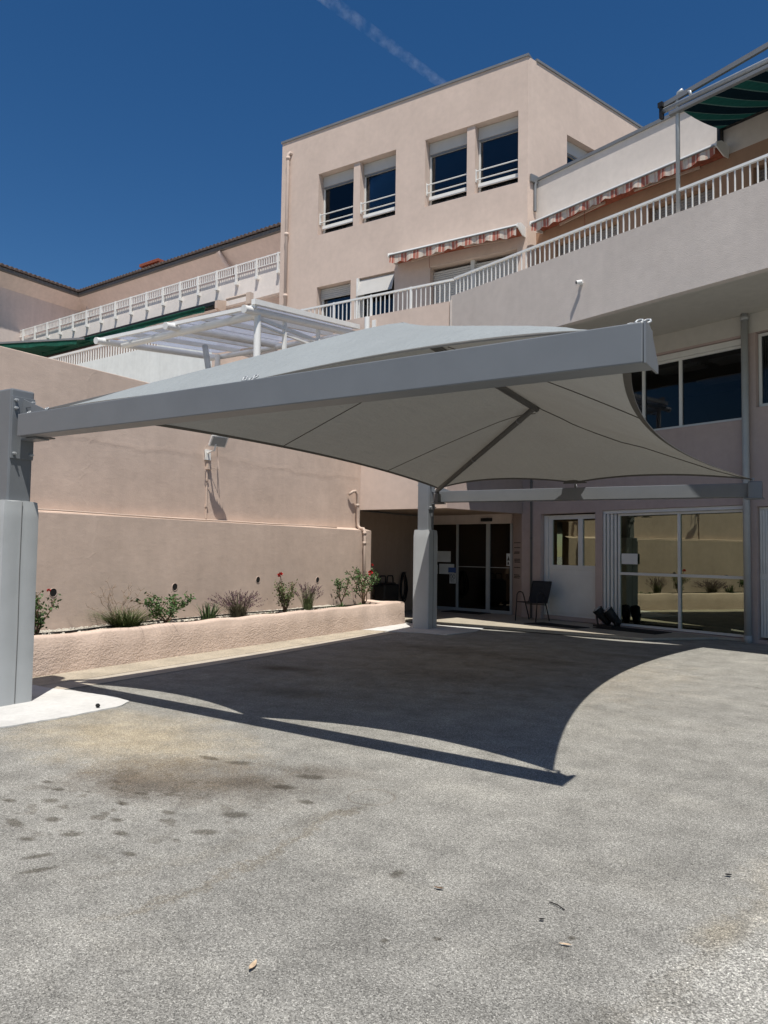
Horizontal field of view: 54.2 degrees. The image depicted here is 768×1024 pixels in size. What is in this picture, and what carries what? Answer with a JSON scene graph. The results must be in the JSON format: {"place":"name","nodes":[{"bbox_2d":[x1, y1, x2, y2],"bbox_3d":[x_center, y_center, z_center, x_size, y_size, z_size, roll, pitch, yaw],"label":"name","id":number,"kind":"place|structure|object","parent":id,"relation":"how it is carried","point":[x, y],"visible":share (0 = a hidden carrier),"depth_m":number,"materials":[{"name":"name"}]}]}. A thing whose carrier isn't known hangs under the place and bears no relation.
{"place":"outdoors","nodes":[
{"label":"outdoors","id":0,"kind":"place"},
{"bbox_2d":[0,622,767,1023],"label":"courtyard asphalt","id":1,"kind":"structure","parent":0,"point":[310,828],"depth_m":4.04,"materials":[{"name":"grey asphalt"}]},
{"bbox_2d":[0,685,129,727],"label":"concrete footing","id":2,"kind":"object","parent":1,"relation":"on","point":[46,704],"visible":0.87,"depth_m":7.27,"materials":[{"name":"white concrete"}]},
{"bbox_2d":[0,319,764,706],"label":"shade canopy","id":3,"kind":"object","parent":2,"relation":"on","point":[432,411],"visible":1,"depth_m":7.47,"materials":[{"name":"grey fabric"}]},
{"bbox_2d":[0,346,370,629],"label":"retaining wall","id":4,"kind":"structure","parent":1,"relation":"on","point":[122,509],"depth_m":12.12,"materials":[{"name":"paint"}]},
{"bbox_2d":[204,435,227,518],"bbox_3d":[-2.919,-0.596,12.781,0.364,1.409,0.500,3,-4,-34],"label":"floodlight","id":5,"kind":"object","parent":4,"relation":"on","point":[215,441],"visible":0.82,"depth_m":12.80,"materials":[{"name":"white paint"}]},
{"bbox_2d":[348,490,365,595],"bbox_3d":[-0.617,0.735,16.549,0.428,2.461,0.224,1,-3,-13],"label":"waste pipe","id":6,"kind":"object","parent":4,"relation":"attached to","point":[360,528],"visible":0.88,"depth_m":16.50,"materials":[{"name":"beige plastic"}]},
{"bbox_2d":[32,630,383,685],"bbox_3d":[-3.574,1.987,9.288,0.600,0.006,16.100,-1,-4,32],"label":"gutter strip","id":7,"kind":"object","parent":1,"relation":"on","point":[88,673],"visible":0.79,"depth_m":10.43,"materials":[{"name":"concrete"}]},
{"bbox_2d":[42,632,393,689],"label":"gutter kerb","id":8,"kind":"structure","parent":1,"relation":"on","point":[117,677],"depth_m":10.03,"materials":[{"name":"concrete"}]},
{"bbox_2d":[32,600,404,676],"bbox_3d":[-4.484,1.740,9.259,0.998,0.499,17.057,-1,-4,32],"label":"planter","id":9,"kind":"object","parent":1,"relation":"on","point":[57,653],"visible":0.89,"depth_m":11.05,"materials":[{"name":"paint"}]},
{"bbox_2d":[34,589,61,634],"bbox_3d":[-4.356,1.277,9.393,0.366,0.630,0.605,0,-3,7],"label":"rose bush","id":10,"kind":"object","parent":9,"relation":"on","point":[39,620],"visible":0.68,"depth_m":9.43,"materials":[{"name":"green plant"}]},
{"bbox_2d":[88,578,144,623],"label":"dry twigs","id":11,"kind":"object","parent":9,"relation":"on","point":[108,597],"visible":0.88,"depth_m":10.65,"materials":[{"name":"brown plant"}]},
{"bbox_2d":[74,605,174,627],"bbox_3d":[-3.692,1.499,10.638,1.341,0.366,1.758,-1,-4,32],"label":"grass tuft","id":12,"kind":"object","parent":9,"relation":"on","point":[129,621],"visible":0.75,"depth_m":10.54,"materials":[{"name":"green plant"}]},
{"bbox_2d":[128,591,195,622],"bbox_3d":[-3.320,1.452,11.225,0.722,0.528,0.984,0,-3,10],"label":"rose bush","id":13,"kind":"object","parent":9,"relation":"on","point":[172,609],"visible":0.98,"depth_m":11.18,"materials":[{"name":"green plant"}]},
{"bbox_2d":[34,605,348,634],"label":"stone chips","id":14,"kind":"object","parent":9,"relation":"on","point":[93,626],"visible":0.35,"depth_m":11.46,"materials":[{"name":"white gravel"}]},
{"bbox_2d":[34,603,366,634],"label":"soil","id":15,"kind":"structure","parent":9,"relation":"on","point":[180,619],"depth_m":11.58,"materials":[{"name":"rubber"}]},
{"bbox_2d":[194,601,225,619],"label":"iris clump","id":16,"kind":"object","parent":9,"relation":"on","point":[208,614],"visible":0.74,"depth_m":11.95,"materials":[{"name":"green plant"}]},
{"bbox_2d":[204,589,267,617],"bbox_3d":[-2.453,1.544,12.605,0.957,0.500,1.157,-1,-4,32],"label":"lavender bush","id":17,"kind":"object","parent":9,"relation":"on","point":[238,610],"visible":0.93,"depth_m":12.50,"materials":[{"name":"purple plant"}]},
{"bbox_2d":[272,572,297,611],"bbox_3d":[-1.803,1.466,13.611,0.385,0.769,0.600,0,-3,15],"label":"rose bush","id":18,"kind":"object","parent":9,"relation":"on","point":[284,600],"visible":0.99,"depth_m":13.58,"materials":[{"name":"green plant"}]},
{"bbox_2d":[293,582,322,609],"bbox_3d":[-1.462,1.606,14.272,0.583,0.559,0.698,-1,-4,32],"label":"lavender bush","id":19,"kind":"object","parent":9,"relation":"on","point":[308,603],"visible":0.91,"depth_m":14.21,"materials":[{"name":"green plant"}]},
{"bbox_2d":[331,576,351,604],"bbox_3d":[-0.839,1.633,15.327,0.451,0.644,0.655,2,-3,-13],"label":"rose bush","id":20,"kind":"object","parent":9,"relation":"on","point":[338,584],"visible":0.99,"depth_m":15.32,"materials":[{"name":"green plant"}]},
{"bbox_2d":[344,564,380,603],"bbox_3d":[-0.436,1.534,15.770,0.700,0.899,0.911,-1,-4,32],"label":"rose bush","id":21,"kind":"object","parent":9,"relation":"on","point":[359,582],"visible":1,"depth_m":15.76,"materials":[{"name":"green plant"}]},
{"bbox_2d":[249,959,256,968],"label":"fallen leaf","id":22,"kind":"object","parent":1,"relation":"on","point":[252,964],"visible":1,"depth_m":2.79,"materials":[{"name":"beige plant"}]},
{"bbox_2d":[363,623,482,634],"bbox_3d":[0.858,2.353,15.070,1.897,0.014,1.886,-1,-4,32],"label":"concrete footing","id":23,"kind":"object","parent":1,"relation":"on","point":[438,630],"visible":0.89,"depth_m":14.91,"materials":[{"name":"white concrete"}]},
{"bbox_2d":[409,622,642,640],"bbox_3d":[2.232,2.384,15.278,5.960,0.003,0.164,-1,-4,36],"label":"pavement joint","id":24,"kind":"object","parent":1,"relation":"on","point":[546,633],"visible":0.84,"depth_m":14.56,"materials":[{"name":"concrete"}]},
{"bbox_2d":[287,111,767,643],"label":"balcony wing","id":25,"kind":"structure","parent":1,"relation":"on","point":[691,281],"depth_m":15.06,"materials":[{"name":"white paint"}]},
{"bbox_2d":[364,316,375,328],"bbox_3d":[-0.329,-3.092,16.917,0.267,2.650,0.118,0,-3,16],"label":"vent pipe","id":26,"kind":"object","parent":25,"relation":"attached to","point":[366,322],"visible":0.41,"depth_m":16.95,"materials":[{"name":"white metal"}]},
{"bbox_2d":[300,279,453,322],"bbox_3d":[-0.410,-4.708,17.234,4.480,0.510,0.050,-1,-4,32],"label":"balcony railing","id":27,"kind":"object","parent":25,"relation":"on","point":[381,294],"visible":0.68,"depth_m":16.97,"materials":[{"name":"white metal"}]},
{"bbox_2d":[400,572,407,601],"bbox_3d":[0.489,1.895,19.024,0.142,0.771,0.420,-1,-4,32],"label":"garden hose","id":28,"kind":"object","parent":25,"relation":"hanging from","point":[401,582],"visible":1,"depth_m":19.05,"materials":[{"name":"rubber"}]},
{"bbox_2d":[437,551,450,561],"bbox_3d":[1.418,1.183,19.984,0.880,0.285,0.004,-2,-4,41],"label":"notice","id":29,"kind":"object","parent":25,"relation":"attached to","point":[443,556],"visible":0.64,"depth_m":19.84,"materials":[{"name":"white paper"}]},
{"bbox_2d":[439,564,453,573],"bbox_3d":[1.649,1.500,19.762,0.485,0.265,0.004,-2,-4,41],"label":"notice","id":30,"kind":"object","parent":25,"relation":"attached to","point":[443,568],"visible":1,"depth_m":19.80,"materials":[{"name":"white paper"}]},
{"bbox_2d":[448,567,455,572],"bbox_3d":[1.778,1.518,19.640,0.240,0.130,0.004,-2,-4,41],"label":"sticker","id":31,"kind":"object","parent":25,"relation":"attached to","point":[451,569],"visible":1,"depth_m":19.64,"materials":[{"name":"blue paper"}]},
{"bbox_2d":[449,573,455,583],"bbox_3d":[1.791,1.730,19.616,0.200,0.275,0.015,-2,-4,41],"label":"notice","id":32,"kind":"object","parent":25,"relation":"attached to","point":[452,577],"visible":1,"depth_m":19.61,"materials":[{"name":"white paper"}]},
{"bbox_2d":[278,53,642,349],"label":"tower block","id":33,"kind":"structure","parent":25,"relation":"on","point":[465,155],"depth_m":19.59,"materials":[{"name":"beige paint"}]},
{"bbox_2d":[283,151,292,314],"bbox_3d":[-2.781,-7.364,21.615,0.203,6.209,0.122,2,-3,-18],"label":"drainpipe","id":34,"kind":"object","parent":33,"relation":"attached to","point":[286,233],"visible":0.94,"depth_m":21.61,"materials":[{"name":"beige metal"}]},
{"bbox_2d":[321,283,350,315],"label":"window","id":35,"kind":"structure","parent":33,"relation":"in","point":[343,290],"depth_m":20.93,"materials":[{"name":"white plastic"}]},
{"bbox_2d":[319,168,353,233],"bbox_3d":[-1.234,-8.655,21.045,1.180,1.770,0.340,-1,-4,32],"label":"window","id":36,"kind":"structure","parent":33,"relation":"in","point":[338,187],"depth_m":21.11,"materials":[{"name":"glass"}]},
{"bbox_2d":[362,294,364,316],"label":"window","id":37,"kind":"structure","parent":33,"relation":"in","point":[364,294],"depth_m":20.43,"materials":[{"name":"white plastic"}]},
{"bbox_2d":[360,155,395,222],"bbox_3d":[-0.064,-8.677,20.309,1.165,1.770,0.340,-1,-4,32],"label":"window","id":38,"kind":"structure","parent":33,"relation":"in","point":[376,173],"depth_m":20.43,"materials":[{"name":"white plastic"}]},
{"bbox_2d":[426,132,466,204],"bbox_3d":[1.676,-8.711,19.216,1.175,1.770,0.340,-1,-4,32],"label":"window","id":39,"kind":"structure","parent":33,"relation":"in","point":[459,142],"depth_m":19.25,"materials":[{"name":"white plastic"}]},
{"bbox_2d":[433,265,470,303],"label":"window","id":40,"kind":"structure","parent":33,"relation":"in","point":[451,273],"depth_m":18.98,"materials":[{"name":"white plastic"}]},
{"bbox_2d":[388,222,525,267],"bbox_3d":[1.720,-6.431,18.478,3.540,0.600,0.503,-1,-4,32],"label":"striped awning","id":41,"kind":"object","parent":33,"relation":"attached to","point":[505,233],"visible":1,"depth_m":18.23,"materials":[{"name":"fabric"}]},
{"bbox_2d":[475,116,517,191],"bbox_3d":[2.848,-8.734,18.479,1.155,1.770,0.340,-1,-4,32],"label":"window","id":42,"kind":"structure","parent":33,"relation":"in","point":[508,127],"depth_m":18.52,"materials":[{"name":"white plastic"}]},
{"bbox_2d":[476,256,516,286],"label":"window","id":43,"kind":"structure","parent":33,"relation":"in","point":[478,265],"depth_m":18.35,"materials":[{"name":"white plastic"}]},
{"bbox_2d":[567,141,587,162],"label":"window","id":44,"kind":"structure","parent":33,"relation":"in","point":[574,152],"depth_m":19.27,"materials":[{"name":"white plastic"}]},
{"bbox_2d":[434,514,512,614],"bbox_3d":[2.075,1.317,19.433,2.910,2.478,0.260,-2,-4,41],"label":"sliding door","id":45,"kind":"structure","parent":25,"relation":"in","point":[479,545],"depth_m":19.15,"materials":[{"name":"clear glass"}]},
{"bbox_2d":[506,554,509,565],"bbox_3d":[3.070,1.176,18.516,0.110,0.300,0.007,-2,-4,41],"label":"notice","id":46,"kind":"object","parent":25,"relation":"attached to","point":[507,559],"visible":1,"depth_m":18.52,"materials":[{"name":"white paper"}]},
{"bbox_2d":[514,542,520,578],"bbox_3d":[3.222,1.168,18.158,0.003,0.872,0.436,1,-3,-10],"label":"door lettering","id":47,"kind":"object","parent":25,"relation":"attached to","point":[517,560],"depth_m":18.17,"materials":[{"name":"grey"}]},
{"bbox_2d":[529,480,532,617],"bbox_3d":[3.466,-0.481,17.666,0.061,5.980,0.064,-1,-4,32],"label":"drainpipe","id":48,"kind":"object","parent":25,"relation":"attached to","point":[531,482],"visible":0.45,"depth_m":17.58,"materials":[{"name":"metal"}]},
{"bbox_2d":[549,514,594,570],"bbox_3d":[4.277,0.681,16.887,0.064,1.240,1.370,3,-4,-39],"label":"window","id":49,"kind":"structure","parent":25,"relation":"in","point":[571,537],"depth_m":16.92,"materials":[{"name":"white plastic"}]},
{"bbox_2d":[575,280,582,284],"bbox_3d":[3.461,-4.068,13.291,0.149,0.091,0.112,3,-4,-39],"label":"security camera","id":50,"kind":"object","parent":25,"relation":"attached to","point":[579,282],"visible":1,"depth_m":13.26,"materials":[{"name":"white paint"}]},
{"bbox_2d":[560,225,616,254],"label":"window","id":51,"kind":"structure","parent":25,"relation":"in","point":[614,227],"depth_m":16.95,"materials":[{"name":"white plastic"}]},
{"bbox_2d":[454,153,767,293],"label":"balcony railing","id":52,"kind":"object","parent":25,"relation":"on","point":[692,185],"visible":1,"depth_m":12.89,"materials":[{"name":"white metal"}]},
{"bbox_2d":[529,140,728,233],"bbox_3d":[4.976,-6.623,15.882,0.473,0.600,4.490,3,-4,-39],"label":"striped awning","id":53,"kind":"object","parent":25,"relation":"attached to","point":[698,159],"visible":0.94,"depth_m":15.48,"materials":[{"name":"fabric"}]},
{"bbox_2d":[621,554,637,563],"bbox_3d":[5.131,0.980,15.683,0.004,0.220,0.380,3,-4,-39],"label":"notice","id":54,"kind":"object","parent":25,"relation":"attached to","point":[629,558],"visible":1,"depth_m":15.68,"materials":[{"name":"white paper"}]},
{"bbox_2d":[618,510,743,636],"bbox_3d":[5.836,1.170,14.846,0.064,2.350,2.735,3,-4,-39],"label":"window","id":55,"kind":"structure","parent":25,"relation":"in","point":[687,576],"depth_m":14.76,"materials":[{"name":"clear glass"}]},
{"bbox_2d":[654,189,712,220],"bbox_3d":[6.049,-5.147,15.085,0.025,2.334,1.380,3,-4,-39],"label":"window","id":56,"kind":"structure","parent":25,"relation":"in","point":[709,192],"depth_m":15.09,"materials":[{"name":"white plastic"}]},
{"bbox_2d":[642,339,741,430],"bbox_3d":[5.744,-2.421,15.176,0.110,1.525,3.180,3,-4,-39],"label":"window","id":57,"kind":"structure","parent":25,"relation":"in","point":[734,344],"depth_m":14.92,"materials":[{"name":"white plastic"}]},
{"bbox_2d":[657,42,767,212],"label":"terrace awning","id":58,"kind":"object","parent":25,"relation":"on","point":[722,105],"visible":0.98,"depth_m":12.03,"materials":[{"name":"green fabric"}]},
{"bbox_2d":[740,313,751,642],"bbox_3d":[6.601,-0.648,13.678,0.144,6.020,0.144,-1,-4,32],"label":"drainpipe","id":59,"kind":"object","parent":25,"relation":"attached to","point":[744,318],"visible":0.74,"depth_m":13.64,"materials":[{"name":"grey metal"}]},
{"bbox_2d":[760,510,762,573],"bbox_3d":[6.833,0.542,13.585,0.020,1.160,0.030,3,-4,-39],"label":"louvred door","id":60,"kind":"structure","parent":25,"relation":"in","point":[761,538],"depth_m":13.58,"materials":[{"name":"white plastic"}]},
{"bbox_2d":[761,580,763,636],"bbox_3d":[6.817,1.730,13.522,0.020,1.020,0.030,3,-4,-39],"label":"louvred door","id":61,"kind":"structure","parent":25,"relation":"in","point":[762,616],"depth_m":13.51,"materials":[{"name":"white plastic"}]},
{"bbox_2d":[758,332,767,406],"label":"window","id":62,"kind":"structure","parent":25,"relation":"in","point":[762,341],"depth_m":13.76,"materials":[{"name":"white plastic"}]},
{"bbox_2d":[759,168,767,181],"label":"window","id":63,"kind":"structure","parent":25,"relation":"in","point":[762,172],"depth_m":13.93,"materials":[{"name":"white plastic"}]},
{"bbox_2d":[759,507,767,637],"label":"louvred door","id":64,"kind":"structure","parent":25,"relation":"in","point":[763,576],"depth_m":13.54,"materials":[{"name":"white plastic"}]},
{"bbox_2d":[763,510,765,573],"bbox_3d":[6.865,0.540,13.546,0.020,1.160,0.030,3,-4,-39],"label":"louvred door","id":65,"kind":"structure","parent":25,"relation":"in","point":[764,552],"depth_m":13.54,"materials":[{"name":"white plastic"}]},
{"bbox_2d":[764,580,766,636],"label":"louvred door","id":66,"kind":"structure","parent":25,"relation":"in","point":[765,628],"depth_m":13.47,"materials":[{"name":"white plastic"}]},
{"bbox_2d":[766,510,767,573],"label":"louvred door","id":67,"kind":"structure","parent":25,"relation":"in","point":[766,510],"depth_m":13.50,"materials":[{"name":"white plastic"}]},
{"bbox_2d":[767,580,767,636],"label":"louvred door","id":68,"kind":"structure","parent":25,"relation":"in","point":[767,580],"depth_m":13.44,"materials":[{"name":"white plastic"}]},
{"bbox_2d":[0,0,767,288],"label":"sky","id":69,"kind":"structure","parent":0,"point":[133,133],"materials":[{"name":"blue"}]},
{"bbox_2d":[374,575,398,600],"bbox_3d":[0.062,1.983,17.968,0.420,0.938,0.660,-1,-4,32],"label":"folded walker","id":70,"kind":"object","parent":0,"point":[386,591],"visible":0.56,"depth_m":17.77,"materials":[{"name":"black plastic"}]},
{"bbox_2d":[360,510,416,515],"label":"terrace","id":71,"kind":"structure","parent":0,"point":[388,513],"depth_m":42.19,"materials":[{"name":"grey concrete"}]},
{"bbox_2d":[49,321,247,382],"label":"terrace parapet","id":72,"kind":"structure","parent":71,"relation":"on","point":[146,366],"depth_m":21.29,"materials":[{"name":"white paint"}]},
{"bbox_2d":[0,222,390,363],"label":"tiled building","id":73,"kind":"structure","parent":71,"relation":"on","point":[28,300],"depth_m":30.83,"materials":[{"name":"paint"}]},
{"bbox_2d":[0,337,98,356],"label":"green awning","id":74,"kind":"object","parent":73,"relation":"attached to","point":[37,347],"visible":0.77,"depth_m":29.08,"materials":[{"name":"fabric"}]},
{"bbox_2d":[42,300,225,353],"bbox_3d":[-9.734,-6.814,28.102,10.370,0.535,0.665,-1,-4,36],"label":"green awning","id":75,"kind":"object","parent":73,"relation":"attached to","point":[219,305],"visible":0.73,"depth_m":26.59,"materials":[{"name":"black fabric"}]},
{"bbox_2d":[20,252,279,340],"bbox_3d":[-9.631,-7.795,28.425,20.600,0.680,0.120,-1,-4,36],"label":"railing","id":76,"kind":"object","parent":73,"relation":"attached to","point":[163,290],"visible":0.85,"depth_m":27.52,"materials":[{"name":"white metal"}]},
{"bbox_2d":[94,292,359,368],"bbox_3d":[-3.480,-2.962,16.657,4.580,2.712,3.679,-1,-4,32],"label":"glass pergola","id":77,"kind":"object","parent":71,"relation":"on","point":[293,323],"visible":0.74,"depth_m":15.95,"materials":[{"name":"white paint"}]},
{"bbox_2d":[404,609,741,640],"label":"entrance pavement","id":78,"kind":"structure","parent":0,"point":[499,621],"depth_m":15.44,"materials":[{"name":"concrete"}]},
{"bbox_2d":[441,610,489,614],"bbox_3d":[2.058,2.519,18.865,1.150,0.014,0.520,-2,-4,41],"label":"doormat","id":79,"kind":"object","parent":78,"relation":"on","point":[466,612],"visible":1,"depth_m":18.75,"materials":[{"name":"rubber"}]},
{"bbox_2d":[515,581,551,621],"bbox_3d":[3.370,2.001,16.872,0.680,0.887,0.565,4,-4,-45],"label":"patio chair","id":80,"kind":"object","parent":78,"relation":"on","point":[539,592],"visible":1,"depth_m":17.01,"materials":[{"name":"black fabric"}]},
{"bbox_2d":[524,622,589,628],"bbox_3d":[3.599,2.376,15.722,0.534,0.012,1.326,3,-4,-36],"label":"doormat","id":81,"kind":"object","parent":78,"relation":"on","point":[555,625],"visible":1,"depth_m":15.67,"materials":[{"name":"rubber"}]},
{"bbox_2d":[593,606,621,627],"bbox_3d":[4.625,2.174,15.594,0.335,0.432,0.573,3,-4,-39],"label":"spotlight","id":82,"kind":"object","parent":78,"relation":"on","point":[607,616],"visible":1,"depth_m":15.49,"materials":[{"name":"black plastic"}]},
{"bbox_2d":[593,627,671,634],"bbox_3d":[4.932,2.353,14.965,0.600,0.014,1.400,3,-4,-39],"label":"doormat","id":83,"kind":"object","parent":78,"relation":"on","point":[645,631],"visible":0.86,"depth_m":14.83,"materials":[{"name":"rubber"}]}
]}

